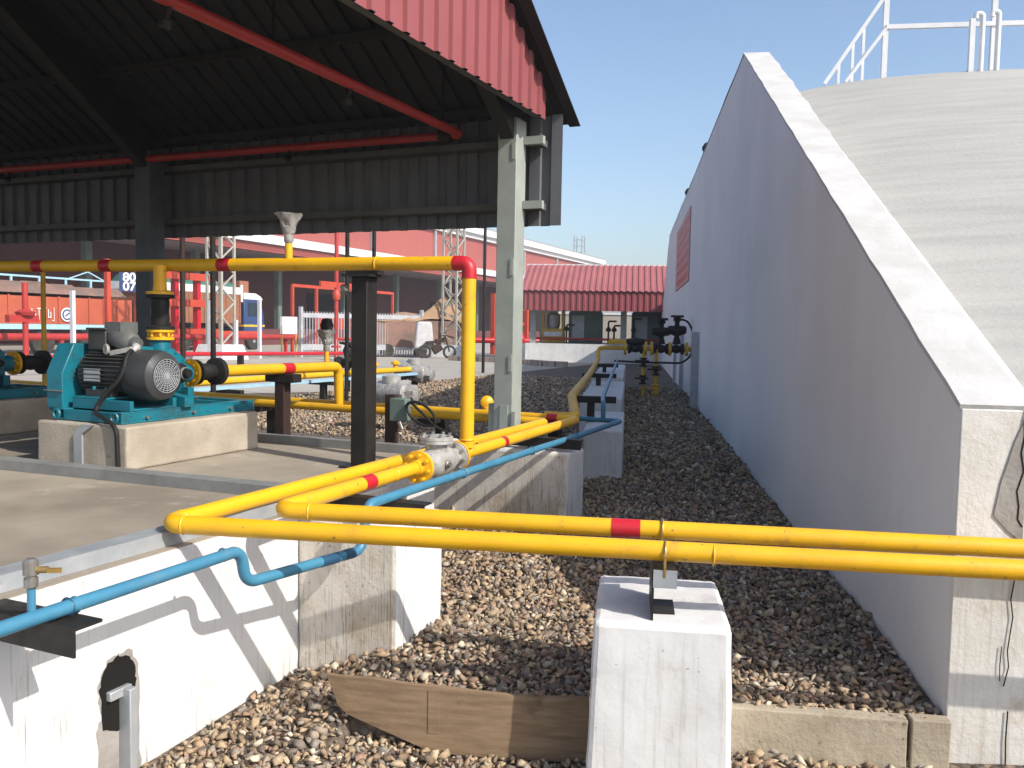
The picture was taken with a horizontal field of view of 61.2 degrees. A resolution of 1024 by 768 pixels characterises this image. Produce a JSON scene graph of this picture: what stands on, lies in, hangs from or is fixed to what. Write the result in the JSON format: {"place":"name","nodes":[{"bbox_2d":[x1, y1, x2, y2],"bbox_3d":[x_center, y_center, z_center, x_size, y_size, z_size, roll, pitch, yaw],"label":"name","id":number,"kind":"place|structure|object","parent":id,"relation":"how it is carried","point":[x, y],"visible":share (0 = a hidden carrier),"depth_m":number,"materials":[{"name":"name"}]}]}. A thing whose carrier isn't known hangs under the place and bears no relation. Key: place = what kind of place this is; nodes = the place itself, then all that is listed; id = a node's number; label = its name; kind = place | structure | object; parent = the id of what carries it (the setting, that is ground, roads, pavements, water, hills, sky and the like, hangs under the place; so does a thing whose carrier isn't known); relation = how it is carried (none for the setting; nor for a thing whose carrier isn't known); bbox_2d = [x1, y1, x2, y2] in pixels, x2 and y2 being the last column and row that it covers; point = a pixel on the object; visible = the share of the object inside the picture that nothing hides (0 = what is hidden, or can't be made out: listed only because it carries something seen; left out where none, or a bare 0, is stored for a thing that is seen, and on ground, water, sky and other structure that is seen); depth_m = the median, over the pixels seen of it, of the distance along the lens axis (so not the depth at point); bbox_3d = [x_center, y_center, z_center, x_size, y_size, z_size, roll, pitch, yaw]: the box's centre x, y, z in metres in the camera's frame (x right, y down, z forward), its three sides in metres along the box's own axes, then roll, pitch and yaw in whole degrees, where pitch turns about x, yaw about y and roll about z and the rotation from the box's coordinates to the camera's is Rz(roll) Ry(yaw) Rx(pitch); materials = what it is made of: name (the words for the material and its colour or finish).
{"place":"outdoors","nodes":[
{"label":"outdoors","id":0,"kind":"place"},
{"bbox_2d":[119,272,135,291],"bbox_3d":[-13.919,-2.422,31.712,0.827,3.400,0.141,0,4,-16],"label":"number board","id":1,"kind":"object","parent":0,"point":[127,281],"visible":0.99,"depth_m":31.54,"materials":[{"name":"blue paint"}]},
{"bbox_2d":[0,342,603,392],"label":"yard pavement","id":2,"kind":"structure","parent":0,"point":[444,368],"depth_m":33.24,"materials":[{"name":"concrete"}]},
{"bbox_2d":[5,283,38,354],"bbox_3d":[-15.098,-1.766,26.697,0.600,2.700,1.000,3,4,24],"label":"hydrant","id":3,"kind":"object","parent":2,"relation":"on","point":[25,315],"visible":0.9,"depth_m":26.68,"materials":[{"name":"red metal"}]},
{"bbox_2d":[0,272,133,352],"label":"cargo truck","id":4,"kind":"object","parent":2,"relation":"on","point":[89,310],"visible":0.44,"depth_m":36.58,"materials":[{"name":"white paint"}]},
{"bbox_2d":[69,290,75,342],"bbox_3d":[-14.026,-1.718,27.650,0.130,2.520,0.110,3,4,24],"label":"fence post","id":5,"kind":"object","parent":2,"relation":"on","point":[72,317],"visible":0.64,"depth_m":27.58,"materials":[{"name":"white metal"}]},
{"bbox_2d":[104,259,110,321],"bbox_3d":[-14.595,-2.604,31.243,0.160,3.800,0.160,3,4,24],"label":"red post","id":6,"kind":"object","parent":2,"relation":"on","point":[107,296],"visible":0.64,"depth_m":31.16,"materials":[{"name":"red metal"}]},
{"bbox_2d":[134,272,135,321],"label":"red post","id":7,"kind":"object","parent":2,"relation":"on","point":[134,305],"visible":0.14,"depth_m":32.40,"materials":[{"name":"red metal"}]},
{"bbox_2d":[0,333,305,351],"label":"fire water","id":8,"kind":"structure","parent":2,"relation":"on","point":[61,337],"depth_m":34.31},
{"bbox_2d":[111,274,264,350],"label":"cargo truck","id":9,"kind":"object","parent":2,"relation":"on","point":[246,309],"visible":0.3,"depth_m":45.99,"materials":[{"name":"white paint"}]},
{"bbox_2d":[167,271,218,351],"bbox_3d":[-13.706,-2.875,36.800,0.405,3.650,3.300,3,4,24],"label":"red rack","id":10,"kind":"object","parent":2,"relation":"on","point":[196,303],"visible":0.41,"depth_m":36.53,"materials":[{"name":"metal"}]},
{"bbox_2d":[51,352,342,364],"bbox_3d":[-10.210,-0.656,26.684,0.310,0.667,16.604,3,4,24],"label":"pipe","id":11,"kind":"object","parent":2,"relation":"on","point":[240,357],"visible":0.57,"depth_m":29.32,"materials":[{"name":"red metal"}]},
{"bbox_2d":[207,300,209,359],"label":"fence post","id":12,"kind":"object","parent":2,"relation":"on","point":[208,327],"visible":0.43,"depth_m":33.12,"materials":[{"name":"white metal"}]},
{"bbox_2d":[192,236,248,359],"bbox_3d":[-11.526,-5.158,34.231,1.600,8.620,1.600,3,4,24],"label":"lattice mast","id":13,"kind":"object","parent":2,"relation":"on","point":[221,346],"visible":0.42,"depth_m":34.10,"materials":[{"name":"white metal"}]},
{"bbox_2d":[234,320,237,344],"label":"fence post","id":14,"kind":"object","parent":2,"relation":"on","point":[235,332],"visible":0.64,"depth_m":34.46,"materials":[{"name":"white metal"}]},
{"bbox_2d":[257,300,261,357],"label":"fence post","id":15,"kind":"object","parent":2,"relation":"on","point":[259,325],"visible":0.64,"depth_m":35.74,"materials":[{"name":"white metal"}]},
{"bbox_2d":[280,317,296,356],"bbox_3d":[-9.762,-1.951,37.849,0.718,1.975,0.071,0,4,-20],"label":"blank board","id":16,"kind":"object","parent":2,"relation":"on","point":[288,325],"visible":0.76,"depth_m":37.79,"materials":[{"name":"white metal"}]},
{"bbox_2d":[319,233,351,358],"bbox_3d":[-6.861,-4.282,35.452,0.833,6.916,2.700,3,4,24],"label":"hydrant monitor","id":17,"kind":"object","parent":2,"relation":"on","point":[335,284],"visible":0.74,"depth_m":35.27,"materials":[{"name":"orange paint"}]},
{"bbox_2d":[290,284,393,351],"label":"gate frame","id":18,"kind":"object","parent":2,"relation":"on","point":[316,288],"visible":0.45,"depth_m":42.50,"materials":[{"name":"red paint"}]},
{"bbox_2d":[298,307,423,356],"bbox_3d":[-6.798,-2.278,39.588,5.996,2.350,0.196,-1,4,-30],"label":"picket fence","id":19,"kind":"object","parent":2,"relation":"on","point":[302,346],"visible":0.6,"depth_m":38.86,"materials":[{"name":"white metal"}]},
{"bbox_2d":[377,297,461,356],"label":"covered load","id":20,"kind":"object","parent":2,"relation":"on","point":[402,331],"visible":0.55,"depth_m":40.75,"materials":[{"name":"fabric"}]},
{"bbox_2d":[414,322,433,348],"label":"concrete block","id":21,"kind":"structure","parent":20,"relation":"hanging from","point":[423,332],"depth_m":39.53,"materials":[{"name":"white concrete"}]},
{"bbox_2d":[418,335,455,357],"bbox_3d":[-3.438,-1.702,39.695,1.783,1.090,0.696,1,4,-7],"label":"parked motorcycle","id":22,"kind":"object","parent":2,"relation":"on","point":[437,348],"visible":0.94,"depth_m":39.52,"materials":[{"name":"metal"}]},
{"bbox_2d":[431,229,465,357],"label":"lattice mast","id":23,"kind":"object","parent":2,"relation":"on","point":[456,302],"visible":0.56,"depth_m":40.98,"materials":[{"name":"white metal"}]},
{"bbox_2d":[481,228,486,372],"bbox_3d":[-0.877,-3.265,27.562,0.100,6.100,0.095,3,4,24],"label":"thin pole","id":24,"kind":"object","parent":2,"relation":"on","point":[484,300],"visible":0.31,"depth_m":27.56,"materials":[{"name":"black metal"}]},
{"bbox_2d":[475,293,538,354],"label":"red pipe","id":25,"kind":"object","parent":2,"relation":"on","point":[525,338],"depth_m":46.16,"materials":[{"name":"red metal"}]},
{"bbox_2d":[448,356,567,366],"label":"brick kerb","id":26,"kind":"structure","parent":2,"relation":"on","point":[530,362],"depth_m":34.07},
{"bbox_2d":[139,363,1023,767],"bbox_3d":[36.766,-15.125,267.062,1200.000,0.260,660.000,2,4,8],"label":"ground","id":27,"kind":"structure","parent":0,"point":[361,727],"depth_m":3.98,"materials":[{"name":"gravel"}]},
{"bbox_2d":[179,238,185,359],"bbox_3d":[-4.478,-0.949,11.771,0.072,3.400,0.068,3,4,24],"label":"thin pole","id":28,"kind":"object","parent":27,"relation":"on","point":[182,308],"visible":0.31,"depth_m":11.74,"materials":[{"name":"red metal"}]},
{"bbox_2d":[210,237,215,392],"bbox_3d":[-3.993,-0.927,11.559,0.072,3.400,0.068,3,4,24],"label":"thin pole","id":29,"kind":"object","parent":27,"relation":"on","point":[212,305],"visible":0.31,"depth_m":11.53,"materials":[{"name":"black metal"}]},
{"bbox_2d":[0,431,433,767],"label":"pump platform","id":30,"kind":"structure","parent":27,"relation":"on","point":[189,655],"depth_m":3.60,"materials":[{"name":"concrete"}]},
{"bbox_2d":[0,396,55,434],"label":"pump footing","id":31,"kind":"object","parent":30,"relation":"on","point":[22,415],"visible":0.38,"depth_m":6.89,"materials":[{"name":"concrete"}]},
{"bbox_2d":[0,349,46,398],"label":"pump set","id":32,"kind":"object","parent":31,"relation":"on","point":[8,390],"visible":0.77,"depth_m":7.18,"materials":[{"name":"teal paint"}]},
{"bbox_2d":[6,350,186,386],"bbox_3d":[-3.974,-0.119,8.498,0.216,0.553,2.098,3,4,24],"label":"suction line","id":33,"kind":"object","parent":32,"relation":"attached to","point":[38,361],"visible":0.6,"depth_m":7.69,"materials":[{"name":"metal"}]},
{"bbox_2d":[40,272,46,385],"bbox_3d":[-4.335,-0.377,8.020,0.044,1.310,0.042,3,4,24],"label":"tubing post","id":34,"kind":"object","parent":30,"relation":"on","point":[43,316],"visible":0.66,"depth_m":7.99,"materials":[{"name":"metal"}]},
{"bbox_2d":[0,597,102,658],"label":"wall bracket","id":35,"kind":"object","parent":30,"relation":"attached to","point":[57,636],"depth_m":2.61,"materials":[{"name":"black metal"}]},
{"bbox_2d":[0,359,621,637],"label":"water pipe","id":36,"kind":"object","parent":35,"relation":"attached to","point":[23,621],"visible":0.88,"depth_m":3.35,"materials":[{"name":"blue metal"}]},
{"bbox_2d":[22,557,61,611],"bbox_3d":[-1.380,0.591,2.539,0.109,0.158,0.045,2,4,8],"label":"drain valve","id":37,"kind":"object","parent":36,"relation":"attached to","point":[32,569],"visible":1,"depth_m":2.53,"materials":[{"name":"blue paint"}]},
{"bbox_2d":[106,683,137,767],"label":"metal post","id":38,"kind":"object","parent":30,"relation":"attached to","point":[125,694],"visible":1,"depth_m":3.24,"materials":[{"name":"metal"}]},
{"bbox_2d":[0,501,278,593],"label":"floor channel","id":39,"kind":"object","parent":30,"relation":"on","point":[81,558],"visible":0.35,"depth_m":3.25,"materials":[{"name":"metal"}]},
{"bbox_2d":[0,456,284,494],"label":"floor channel","id":40,"kind":"object","parent":30,"relation":"on","point":[167,479],"depth_m":4.85,"materials":[{"name":"metal"}]},
{"bbox_2d":[38,411,257,468],"bbox_3d":[-2.436,0.347,5.892,0.780,0.273,1.198,3,4,24],"label":"pump footing","id":41,"kind":"object","parent":30,"relation":"on","point":[152,443],"visible":0.68,"depth_m":5.46,"materials":[{"name":"concrete"}]},
{"bbox_2d":[43,322,253,466],"bbox_3d":[-2.434,0.027,5.908,0.827,0.890,1.289,3,4,24],"label":"pump set","id":42,"kind":"object","parent":41,"relation":"on","point":[109,372],"visible":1,"depth_m":5.54,"materials":[{"name":"teal paint"}]},
{"bbox_2d":[185,352,343,403],"bbox_3d":[-2.074,-0.023,7.556,0.216,0.553,2.098,3,4,24],"label":"suction line","id":43,"kind":"object","parent":42,"relation":"attached to","point":[216,371],"visible":0.83,"depth_m":7.31,"materials":[{"name":"yellow paint"}]},
{"bbox_2d":[317,318,335,351],"bbox_3d":[-1.761,-0.469,8.247,0.183,0.320,0.172,3,4,24],"label":"gas detector","id":44,"kind":"object","parent":43,"relation":"attached to","point":[326,332],"visible":1,"depth_m":8.21,"materials":[{"name":"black metal"}]},
{"bbox_2d":[257,432,424,453],"bbox_3d":[-1.365,0.436,6.428,1.580,0.060,0.080,3,4,22],"label":"floor channel","id":45,"kind":"object","parent":30,"relation":"on","point":[399,448],"visible":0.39,"depth_m":6.39,"materials":[{"name":"concrete"}]},
{"bbox_2d":[339,270,385,467],"bbox_3d":[-0.950,-0.093,5.519,0.254,1.250,0.230,3,4,24],"label":"pipe post","id":46,"kind":"object","parent":30,"relation":"on","point":[363,363],"visible":0.83,"depth_m":5.46,"materials":[{"name":"black metal"}]},
{"bbox_2d":[245,406,274,433],"bbox_3d":[-2.529,0.592,9.002,0.100,0.755,0.650,3,4,24],"label":"pipe support","id":47,"kind":"object","parent":27,"relation":"on","point":[270,420],"visible":0.25,"depth_m":9.00,"materials":[{"name":"black metal"}]},
{"bbox_2d":[265,373,300,434],"bbox_3d":[-2.046,0.483,7.737,0.310,1.155,0.120,3,4,24],"label":"pipe post","id":48,"kind":"object","parent":27,"relation":"on","point":[283,382],"visible":0.62,"depth_m":7.68,"materials":[{"name":"black metal"}]},
{"bbox_2d":[0,0,579,431],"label":"pump shed","id":49,"kind":"structure","parent":27,"relation":"on","point":[132,80],"depth_m":7.88,"materials":[{"name":"grey paint"}]},
{"bbox_2d":[0,0,462,181],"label":"sprinkler line","id":50,"kind":"object","parent":49,"relation":"hanging from","point":[446,133],"visible":1,"depth_m":6.82,"materials":[{"name":"red metal"}]},
{"bbox_2d":[187,360,417,399],"bbox_3d":[-3.489,0.082,15.607,0.600,0.880,7.105,3,4,24],"label":"yard gas pipe","id":51,"kind":"object","parent":27,"relation":"on","point":[323,383],"visible":0.57,"depth_m":15.24,"materials":[{"name":"yellow metal"}]},
{"bbox_2d":[334,342,350,390],"bbox_3d":[-3.168,-0.339,16.920,0.634,0.960,0.364,3,4,24],"label":"black valve","id":52,"kind":"object","parent":51,"relation":"attached to","point":[339,360],"visible":0.16,"depth_m":16.85,"materials":[{"name":"metal"}]},
{"bbox_2d":[0,228,605,345],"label":"warehouse","id":53,"kind":"structure","parent":27,"relation":"on","point":[416,292],"depth_m":72.72,"materials":[{"name":"white paint"}]},
{"bbox_2d":[344,233,349,400],"bbox_3d":[-2.764,-1.246,14.501,0.072,3.700,0.068,3,4,24],"label":"thin pole","id":54,"kind":"object","parent":27,"relation":"on","point":[346,362],"visible":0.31,"depth_m":14.50,"materials":[{"name":"black metal"}]},
{"bbox_2d":[299,508,441,670],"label":"pipe plinth","id":55,"kind":"structure","parent":27,"relation":"on","point":[370,598],"depth_m":4.10,"materials":[{"name":"white concrete"}]},
{"bbox_2d":[325,494,431,508],"bbox_3d":[-0.784,0.682,4.366,0.820,0.242,0.075,3,4,24],"label":"support angle","id":56,"kind":"object","parent":55,"relation":"attached to","point":[358,499],"visible":0.31,"depth_m":4.28,"materials":[{"name":"black metal"}]},
{"bbox_2d":[372,231,375,256],"bbox_3d":[-2.548,-1.335,15.932,0.072,3.700,0.068,3,4,24],"label":"thin pole","id":57,"kind":"object","parent":27,"relation":"on","point":[373,243],"depth_m":15.82,"materials":[{"name":"black metal"}]},
{"bbox_2d":[376,374,419,402],"bbox_3d":[-1.677,0.328,12.035,0.819,0.920,0.418,3,4,24],"label":"wrapped valve","id":58,"kind":"object","parent":27,"relation":"on","point":[391,384],"visible":0.56,"depth_m":11.87,"materials":[{"name":"grey metal"}]},
{"bbox_2d":[394,358,434,385],"bbox_3d":[-2.090,-0.103,18.546,0.898,0.917,0.423,2,4,19],"label":"wrapped valve","id":59,"kind":"object","parent":27,"relation":"on","point":[426,373],"visible":0.78,"depth_m":18.37,"materials":[{"name":"grey metal"}]},
{"bbox_2d":[385,394,477,443],"bbox_3d":[-0.550,0.643,6.206,0.930,1.090,0.110,3,4,31],"label":"junction box","id":60,"kind":"object","parent":27,"relation":"on","point":[397,411],"visible":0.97,"depth_m":6.31,"materials":[{"name":"metal"}]},
{"bbox_2d":[417,418,450,434],"bbox_3d":[-0.699,0.678,8.200,0.100,0.755,0.650,3,4,24],"label":"pipe support","id":61,"kind":"object","parent":27,"relation":"on","point":[443,424],"visible":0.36,"depth_m":8.19,"materials":[{"name":"black metal"}]},
{"bbox_2d":[327,673,588,762],"bbox_3d":[-0.219,1.343,3.482,1.100,0.280,0.055,2,4,8],"label":"retaining board","id":62,"kind":"object","parent":27,"relation":"on","point":[467,721],"visible":0.92,"depth_m":3.45,"materials":[{"name":"brown wood"}]},
{"bbox_2d":[434,438,583,516],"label":"pipe plinth","id":63,"kind":"structure","parent":27,"relation":"on","point":[549,481],"depth_m":6.82,"materials":[{"name":"white concrete"}]},
{"bbox_2d":[513,436,583,449],"bbox_3d":[0.232,0.540,6.843,0.680,0.242,0.075,3,4,24],"label":"support angle","id":64,"kind":"object","parent":63,"relation":"attached to","point":[571,444],"visible":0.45,"depth_m":6.76,"materials":[{"name":"black metal"}]},
{"bbox_2d":[548,422,561,437],"bbox_3d":[0.353,0.728,7.738,0.100,0.755,0.650,3,4,24],"label":"pipe support","id":65,"kind":"object","parent":27,"relation":"on","point":[557,433],"visible":0.04,"depth_m":7.75,"materials":[{"name":"black metal"}]},
{"bbox_2d":[544,345,627,417],"bbox_3d":[1.412,-0.247,13.341,0.713,0.481,11.494,2,4,8],"label":"gas pipe","id":66,"kind":"object","parent":65,"relation":"on","point":[575,391],"visible":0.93,"depth_m":9.48,"materials":[{"name":"yellow metal"}]},
{"bbox_2d":[522,264,666,364],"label":"shed","id":67,"kind":"structure","parent":27,"relation":"on","point":[623,289],"depth_m":37.60,"materials":[{"name":"white paint"}]},
{"bbox_2d":[541,310,565,342],"bbox_3d":[1.990,-2.696,39.295,1.200,1.655,0.820,2,4,8],"label":"yellow machine","id":68,"kind":"object","parent":67,"relation":"on","point":[553,329],"visible":0.64,"depth_m":38.98,"materials":[{"name":"metal"}]},
{"bbox_2d":[568,311,602,343],"bbox_3d":[3.367,-2.653,39.406,1.500,1.605,1.230,2,4,8],"label":"metal cabinet","id":69,"kind":"object","parent":67,"relation":"on","point":[588,324],"visible":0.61,"depth_m":38.82,"materials":[{"name":"metal"}]},
{"bbox_2d":[536,318,657,343],"bbox_3d":[5.642,-2.307,38.017,9.200,1.189,0.240,2,4,8],"label":"pipe rack","id":70,"kind":"object","parent":67,"relation":"on","point":[608,330],"visible":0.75,"depth_m":38.21,"materials":[{"name":"red metal"}]},
{"bbox_2d":[631,312,661,344],"bbox_3d":[6.140,-2.578,39.028,1.500,1.605,1.230,2,4,8],"label":"metal cabinet","id":71,"kind":"object","parent":67,"relation":"on","point":[646,324],"visible":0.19,"depth_m":38.45,"materials":[{"name":"metal"}]},
{"bbox_2d":[558,312,631,342],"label":"wall","id":72,"kind":"structure","parent":27,"relation":"on","point":[607,317],"depth_m":47.58,"materials":[{"name":"concrete"}]},
{"bbox_2d":[579,381,624,437],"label":"pipe plinth","id":73,"kind":"structure","parent":27,"relation":"on","point":[617,389],"depth_m":12.10,"materials":[{"name":"white concrete"}]},
{"bbox_2d":[582,373,616,385],"bbox_3d":[1.423,0.016,14.167,0.560,0.378,0.090,2,4,8],"label":"support","id":74,"kind":"object","parent":73,"relation":"attached to","point":[598,376],"visible":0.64,"depth_m":14.12,"materials":[{"name":"black metal"}]},
{"bbox_2d":[583,411,624,478],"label":"pipe plinth","id":75,"kind":"structure","parent":27,"relation":"on","point":[603,452],"depth_m":8.62,"materials":[{"name":"white concrete"}]},
{"bbox_2d":[577,395,615,421],"bbox_3d":[0.861,0.319,9.358,0.520,0.378,0.090,2,4,8],"label":"support","id":76,"kind":"object","parent":75,"relation":"attached to","point":[590,401],"visible":0.68,"depth_m":9.31,"materials":[{"name":"black metal"}]},
{"bbox_2d":[591,365,625,391],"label":"pipe plinth","id":77,"kind":"structure","parent":27,"relation":"on","point":[620,372],"depth_m":18.05,"materials":[{"name":"white concrete"}]},
{"bbox_2d":[597,364,617,372],"bbox_3d":[1.944,-0.232,18.125,0.550,0.378,0.090,2,4,8],"label":"support","id":78,"kind":"object","parent":77,"relation":"attached to","point":[603,366],"visible":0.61,"depth_m":18.07,"materials":[{"name":"black metal"}]},
{"bbox_2d":[608,315,691,396],"bbox_3d":[3.029,-0.598,18.863,1.882,1.812,0.300,2,4,8],"label":"valve manifold","id":79,"kind":"object","parent":27,"relation":"on","point":[661,332],"visible":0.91,"depth_m":18.75,"materials":[{"name":"yellow paint"}]},
{"bbox_2d":[586,575,731,767],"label":"pipe plinth","id":80,"kind":"structure","parent":27,"relation":"on","point":[660,696],"depth_m":3.15,"materials":[{"name":"white concrete"}]},
{"bbox_2d":[649,518,676,620],"bbox_3d":[0.583,0.704,3.347,0.090,0.310,0.386,2,4,8],"label":"pipe bracket","id":81,"kind":"object","parent":80,"relation":"on","point":[663,574],"visible":0.77,"depth_m":3.18,"materials":[{"name":"black metal"}]},
{"bbox_2d":[10,383,1023,580],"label":"gas pipe","id":82,"kind":"object","parent":81,"relation":"on","point":[207,519],"visible":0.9,"depth_m":3.27,"materials":[{"name":"yellow metal"}]},
{"bbox_2d":[10,380,1023,558],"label":"gas pipe","id":83,"kind":"object","parent":81,"relation":"on","point":[415,467],"visible":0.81,"depth_m":3.53,"materials":[{"name":"yellow metal"}]},
{"bbox_2d":[0,243,476,447],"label":"overhead pipe","id":84,"kind":"object","parent":83,"relation":"attached to","point":[466,265],"visible":0.95,"depth_m":5.69,"materials":[{"name":"yellow metal"}]},
{"bbox_2d":[145,265,174,329],"bbox_3d":[-2.541,-0.625,6.251,0.200,0.459,0.200,3,4,24],"label":"discharge line","id":85,"kind":"object","parent":84,"relation":"attached to","point":[159,295],"visible":0.98,"depth_m":6.20,"materials":[{"name":"metal"}]},
{"bbox_2d":[274,211,302,243],"bbox_3d":[-1.513,-1.060,5.890,0.179,0.210,0.181,3,4,24],"label":"gas detector","id":86,"kind":"object","parent":84,"relation":"on","point":[289,221],"visible":1,"depth_m":5.85,"materials":[{"name":"metal"}]},
{"bbox_2d":[420,431,467,479],"bbox_3d":[-0.424,0.420,5.103,0.220,0.264,0.454,3,4,24],"label":"check valve","id":87,"kind":"object","parent":83,"relation":"attached to","point":[446,453],"visible":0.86,"depth_m":5.03,"materials":[{"name":"metal"}]},
{"bbox_2d":[480,396,493,409],"bbox_3d":[-0.233,0.191,8.017,0.124,0.168,0.083,0,4,-10],"label":"pipe elbow","id":88,"kind":"object","parent":83,"relation":"attached to","point":[485,401],"visible":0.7,"depth_m":7.99,"materials":[{"name":"yellow paint"}]},
{"bbox_2d":[672,353,675,382],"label":"channel post","id":89,"kind":"object","parent":27,"relation":"on","point":[674,368],"visible":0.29,"depth_m":24.18,"materials":[{"name":"metal"}]},
{"bbox_2d":[678,335,683,389],"bbox_3d":[4.113,-0.424,21.050,0.088,1.660,0.100,2,4,8],"label":"channel post","id":90,"kind":"object","parent":27,"relation":"on","point":[681,366],"visible":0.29,"depth_m":21.01,"materials":[{"name":"metal"}]},
{"bbox_2d":[689,332,698,406],"bbox_3d":[3.490,-0.155,16.602,0.128,1.680,0.100,2,4,8],"label":"channel post","id":91,"kind":"object","parent":27,"relation":"on","point":[694,367],"visible":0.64,"depth_m":16.55,"materials":[{"name":"metal"}]},
{"bbox_2d":[731,701,951,767],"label":"retaining kerb","id":92,"kind":"structure","parent":27,"relation":"on","point":[844,737],"depth_m":3.44,"materials":[{"name":"concrete"}]},
{"bbox_2d":[661,52,1023,764],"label":"wing wall","id":93,"kind":"structure","parent":27,"relation":"on","point":[855,374],"depth_m":5.11,"materials":[{"name":"white concrete"}]},
{"bbox_2d":[675,206,690,290],"bbox_3d":[4.471,-3.409,22.736,0.033,1.690,5.800,2,4,8],"label":"warning sign","id":94,"kind":"object","parent":93,"relation":"attached to","point":[683,255],"visible":1,"depth_m":21.84,"materials":[{"name":"red metal"}]},
{"bbox_2d":[489,0,1023,312],"label":"sky","id":95,"kind":"structure","parent":0,"point":[647,83],"materials":[{"name":"blue"}]},
{"bbox_2d":[800,69,1023,387],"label":"mound","id":96,"kind":"object","parent":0,"point":[937,159],"visible":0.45,"depth_m":7.31,"materials":[{"name":"grey concrete"}]},
{"bbox_2d":[823,0,1023,84],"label":"handrail","id":97,"kind":"object","parent":96,"relation":"on","point":[887,26],"visible":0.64,"depth_m":11.33,"materials":[{"name":"white metal"}]},
{"bbox_2d":[967,18,975,71],"bbox_3d":[5.819,-4.241,10.968,0.060,0.750,0.060,2,4,8],"label":"vent post","id":98,"kind":"object","parent":96,"relation":"on","point":[971,45],"visible":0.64,"depth_m":10.94,"materials":[{"name":"white metal"}]},
{"bbox_2d":[973,11,985,70],"bbox_3d":[5.896,-4.287,10.954,0.151,0.846,0.066,2,4,8],"label":"vent pipe","id":99,"kind":"object","parent":96,"relation":"on","point":[980,14],"visible":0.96,"depth_m":10.92,"materials":[{"name":"white metal"}]},
{"bbox_2d":[989,9,1001,69],"bbox_3d":[6.085,-4.292,10.928,0.151,0.866,0.066,2,4,8],"label":"vent pipe","id":100,"kind":"object","parent":96,"relation":"on","point":[997,12],"visible":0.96,"depth_m":10.90,"materials":[{"name":"white metal"}]}
]}

